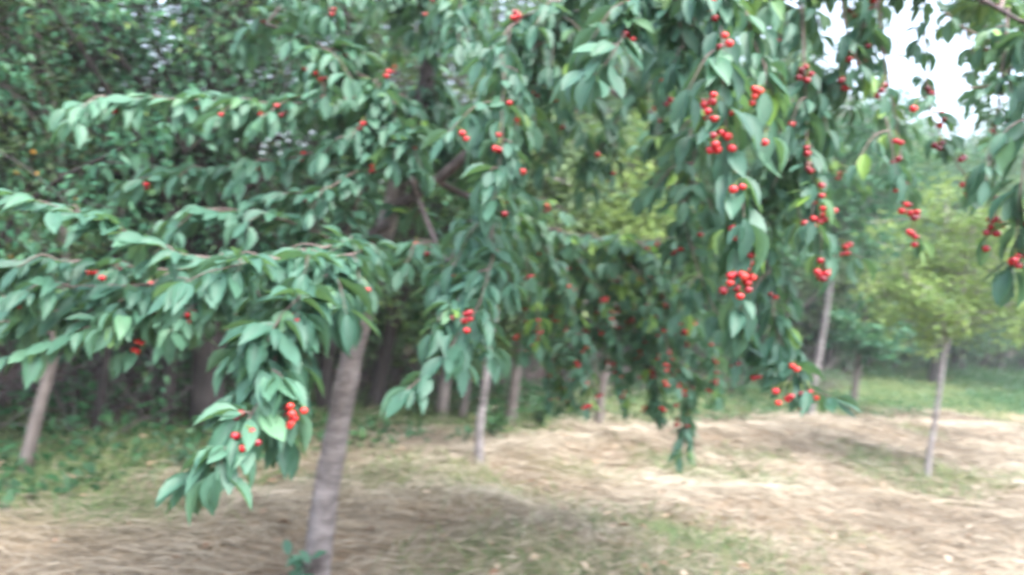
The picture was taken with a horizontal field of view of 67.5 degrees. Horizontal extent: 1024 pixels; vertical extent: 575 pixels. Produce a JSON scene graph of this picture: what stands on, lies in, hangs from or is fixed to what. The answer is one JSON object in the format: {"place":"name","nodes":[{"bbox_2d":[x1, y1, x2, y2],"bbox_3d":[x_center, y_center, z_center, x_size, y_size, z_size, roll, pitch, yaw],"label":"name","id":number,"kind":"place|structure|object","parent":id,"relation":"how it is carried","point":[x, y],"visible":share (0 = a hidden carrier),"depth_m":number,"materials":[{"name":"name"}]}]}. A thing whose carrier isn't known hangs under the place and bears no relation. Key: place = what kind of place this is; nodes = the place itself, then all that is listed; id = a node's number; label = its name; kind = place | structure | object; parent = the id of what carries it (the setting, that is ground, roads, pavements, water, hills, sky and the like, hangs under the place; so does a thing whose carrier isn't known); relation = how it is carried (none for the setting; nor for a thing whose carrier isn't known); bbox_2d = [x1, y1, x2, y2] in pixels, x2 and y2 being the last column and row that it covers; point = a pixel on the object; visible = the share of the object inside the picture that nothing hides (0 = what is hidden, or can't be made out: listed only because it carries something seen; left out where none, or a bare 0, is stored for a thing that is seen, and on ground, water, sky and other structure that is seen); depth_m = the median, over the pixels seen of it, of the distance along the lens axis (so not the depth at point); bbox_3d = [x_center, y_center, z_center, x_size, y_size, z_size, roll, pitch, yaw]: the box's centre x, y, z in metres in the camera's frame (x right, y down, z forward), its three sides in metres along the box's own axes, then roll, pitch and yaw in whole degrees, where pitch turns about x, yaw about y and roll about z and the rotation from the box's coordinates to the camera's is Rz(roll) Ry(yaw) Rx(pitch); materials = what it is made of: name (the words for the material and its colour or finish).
{"place":"outdoors","nodes":[
{"label":"outdoors","id":0,"kind":"place"},
{"bbox_2d":[0,301,1023,574],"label":"ground","id":1,"kind":"structure","parent":0,"point":[342,535],"depth_m":5.06,"materials":[{"name":"soil"}]},
{"bbox_2d":[0,0,152,472],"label":"cherry tree","id":2,"kind":"object","parent":1,"relation":"on","point":[33,432],"visible":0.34,"depth_m":4.66,"materials":[{"name":"green plant"}]},
{"bbox_2d":[154,431,197,466],"bbox_3d":[-2.235,1.092,5.135,0.363,0.256,0.166,8,1,29],"label":"leafy weed","id":3,"kind":"object","parent":1,"relation":"on","point":[184,451],"visible":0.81,"depth_m":5.09,"materials":[{"name":"green plant"}]},
{"bbox_2d":[0,0,365,363],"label":"woodland tree","id":4,"kind":"object","parent":1,"relation":"on","point":[133,161],"visible":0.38,"depth_m":4.47,"materials":[{"name":"green plant"}]},
{"bbox_2d":[0,0,458,431],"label":"woodland tree","id":5,"kind":"object","parent":1,"relation":"on","point":[102,389],"visible":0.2,"depth_m":4.87,"materials":[{"name":"green plant"}]},
{"bbox_2d":[0,0,463,426],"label":"woodland tree","id":6,"kind":"object","parent":1,"relation":"on","point":[171,374],"visible":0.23,"depth_m":5.37,"materials":[{"name":"green plant"}]},
{"bbox_2d":[1,0,530,434],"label":"woodland tree","id":7,"kind":"object","parent":1,"relation":"on","point":[202,398],"visible":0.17,"depth_m":5.28,"materials":[{"name":"green plant"}]},
{"bbox_2d":[126,0,604,412],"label":"woodland tree","id":8,"kind":"object","parent":1,"relation":"on","point":[326,367],"visible":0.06,"depth_m":7.03,"materials":[{"name":"green plant"}]},
{"bbox_2d":[158,0,671,408],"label":"woodland tree","id":9,"kind":"object","parent":1,"relation":"on","point":[379,379],"visible":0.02,"depth_m":7.70,"materials":[{"name":"green plant"}]},
{"bbox_2d":[0,304,872,442],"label":"brushwood","id":10,"kind":"object","parent":1,"relation":"on","point":[157,378],"visible":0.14,"depth_m":6.91,"materials":[{"name":"green plant"}]},
{"bbox_2d":[395,294,515,418],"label":"background tree","id":11,"kind":"object","parent":1,"relation":"on","point":[463,408],"visible":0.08,"depth_m":7.88,"materials":[{"name":"green plant"}]},
{"bbox_2d":[380,179,538,418],"bbox_3d":[-0.596,0.100,7.766,1.954,2.633,1.887,8,1,0],"label":"background tree","id":12,"kind":"object","parent":1,"relation":"on","point":[442,396],"visible":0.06,"depth_m":7.65,"materials":[{"name":"plant"}]},
{"bbox_2d":[455,425,473,442],"bbox_3d":[-0.408,1.283,6.562,0.161,0.198,0.133,8,1,0],"label":"leafy weed","id":13,"kind":"object","parent":1,"relation":"on","point":[467,430],"visible":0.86,"depth_m":6.57,"materials":[{"name":"green plant"}]},
{"bbox_2d":[474,405,522,440],"bbox_3d":[-0.139,1.247,6.975,0.447,0.359,0.541,8,1,0],"label":"leafy weed","id":14,"kind":"object","parent":1,"relation":"on","point":[492,425],"visible":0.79,"depth_m":6.97,"materials":[{"name":"green plant"}]},
{"bbox_2d":[0,0,1023,574],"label":"cherry tree","id":15,"kind":"object","parent":1,"relation":"on","point":[280,314],"visible":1,"depth_m":2.51,"materials":[{"name":"green plant"}]},
{"bbox_2d":[0,384,1023,574],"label":"hay","id":16,"kind":"object","parent":1,"relation":"on","point":[583,434],"visible":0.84,"depth_m":5.48,"materials":[{"name":"plant"}]},
{"bbox_2d":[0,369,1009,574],"bbox_3d":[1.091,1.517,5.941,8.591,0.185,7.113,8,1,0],"label":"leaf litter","id":17,"kind":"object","parent":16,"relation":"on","point":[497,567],"visible":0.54,"depth_m":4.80,"materials":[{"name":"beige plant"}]},
{"bbox_2d":[0,321,1023,574],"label":"grass","id":18,"kind":"structure","parent":1,"relation":"on","point":[732,399],"depth_m":5.58,"materials":[{"name":"green plant"}]},
{"bbox_2d":[0,305,1023,511],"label":"undergrowth","id":19,"kind":"object","parent":1,"relation":"on","point":[996,378],"visible":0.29,"depth_m":6.71,"materials":[{"name":"green plant"}]},
{"bbox_2d":[0,2,1023,379],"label":"deep wood","id":20,"kind":"object","parent":1,"relation":"on","point":[984,352],"visible":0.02,"depth_m":19.25,"materials":[{"name":"green plant"}]},
{"bbox_2d":[381,0,674,397],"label":"woodland tree","id":21,"kind":"object","parent":1,"relation":"on","point":[586,122],"visible":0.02,"depth_m":9.03,"materials":[{"name":"green plant"}]},
{"bbox_2d":[525,396,552,427],"bbox_3d":[0.286,1.294,7.936,0.216,0.351,0.469,7,1,-16],"label":"leafy weed","id":22,"kind":"object","parent":1,"relation":"on","point":[542,414],"visible":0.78,"depth_m":7.86,"materials":[{"name":"green plant"}]},
{"bbox_2d":[440,21,647,463],"bbox_3d":[0.124,-0.278,5.865,1.618,3.492,1.522,8,1,0],"label":"slender tree","id":23,"kind":"object","parent":1,"relation":"on","point":[571,154],"visible":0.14,"depth_m":5.75,"materials":[{"name":"green plant"}]},
{"bbox_2d":[496,204,599,426],"bbox_3d":[0.140,0.184,7.912,1.694,2.652,1.990,8,1,0],"label":"background tree","id":24,"kind":"object","parent":1,"relation":"on","point":[513,395],"visible":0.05,"depth_m":7.74,"materials":[{"name":"plant"}]},
{"bbox_2d":[550,93,699,425],"bbox_3d":[1.022,-0.438,8.419,1.982,4.128,2.173,8,1,35],"label":"background tree","id":25,"kind":"object","parent":1,"relation":"on","point":[620,218],"visible":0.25,"depth_m":8.30,"materials":[{"name":"green plant"}]},
{"bbox_2d":[421,0,829,392],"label":"woodland tree","id":26,"kind":"object","parent":1,"relation":"on","point":[563,373],"visible":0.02,"depth_m":10.34,"materials":[{"name":"green plant"}]},
{"bbox_2d":[607,34,850,371],"bbox_3d":[3.117,-2.054,13.999,5.486,7.565,6.579,8,1,0],"label":"woodland tree","id":27,"kind":"object","parent":1,"relation":"on","point":[709,188],"visible":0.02,"depth_m":13.38,"materials":[{"name":"green plant"}]},
{"bbox_2d":[716,19,934,374],"bbox_3d":[5.228,-1.867,15.643,6.342,7.660,5.068,8,1,24],"label":"woodland tree","id":28,"kind":"object","parent":1,"relation":"on","point":[801,285],"visible":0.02,"depth_m":15.21,"materials":[{"name":"green plant"}]},
{"bbox_2d":[747,80,944,414],"bbox_3d":[4.747,-0.525,11.373,2.998,5.134,2.538,8,1,18],"label":"thin tree","id":29,"kind":"object","parent":1,"relation":"on","point":[855,209],"visible":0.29,"depth_m":11.08,"materials":[{"name":"green plant"}]},
{"bbox_2d":[807,280,923,409],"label":"broad leaved sapling","id":30,"kind":"object","parent":1,"relation":"on","point":[866,341],"visible":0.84,"depth_m":12.70,"materials":[{"name":"green plant"}]},
{"bbox_2d":[784,117,963,370],"bbox_3d":[8.316,-0.924,19.105,5.473,6.452,4.762,8,1,0],"label":"woodland tree","id":31,"kind":"object","parent":1,"relation":"on","point":[830,354],"visible":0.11,"depth_m":18.48,"materials":[{"name":"green plant"}]},
{"bbox_2d":[834,165,1023,477],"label":"pale leaved tree","id":32,"kind":"object","parent":1,"relation":"on","point":[929,287],"visible":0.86,"depth_m":7.96,"materials":[{"name":"green plant"}]},
{"bbox_2d":[885,153,1023,382],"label":"woodland tree","id":33,"kind":"object","parent":1,"relation":"on","point":[933,372],"visible":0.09,"depth_m":19.97,"materials":[{"name":"green plant"}]},
{"bbox_2d":[932,500,996,505],"bbox_3d":[4.026,1.916,6.813,0.654,0.025,0.020,7,1,-10],"label":"stick","id":34,"kind":"object","parent":1,"relation":"on","point":[959,501],"visible":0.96,"depth_m":6.80,"materials":[{"name":"brown wood"}]},
{"bbox_2d":[957,168,1023,363],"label":"woodland tree","id":35,"kind":"object","parent":1,"relation":"on","point":[1014,358],"visible":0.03,"depth_m":22.81,"materials":[{"name":"green plant"}]},
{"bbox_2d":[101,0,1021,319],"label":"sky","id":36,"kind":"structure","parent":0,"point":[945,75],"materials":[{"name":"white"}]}
]}

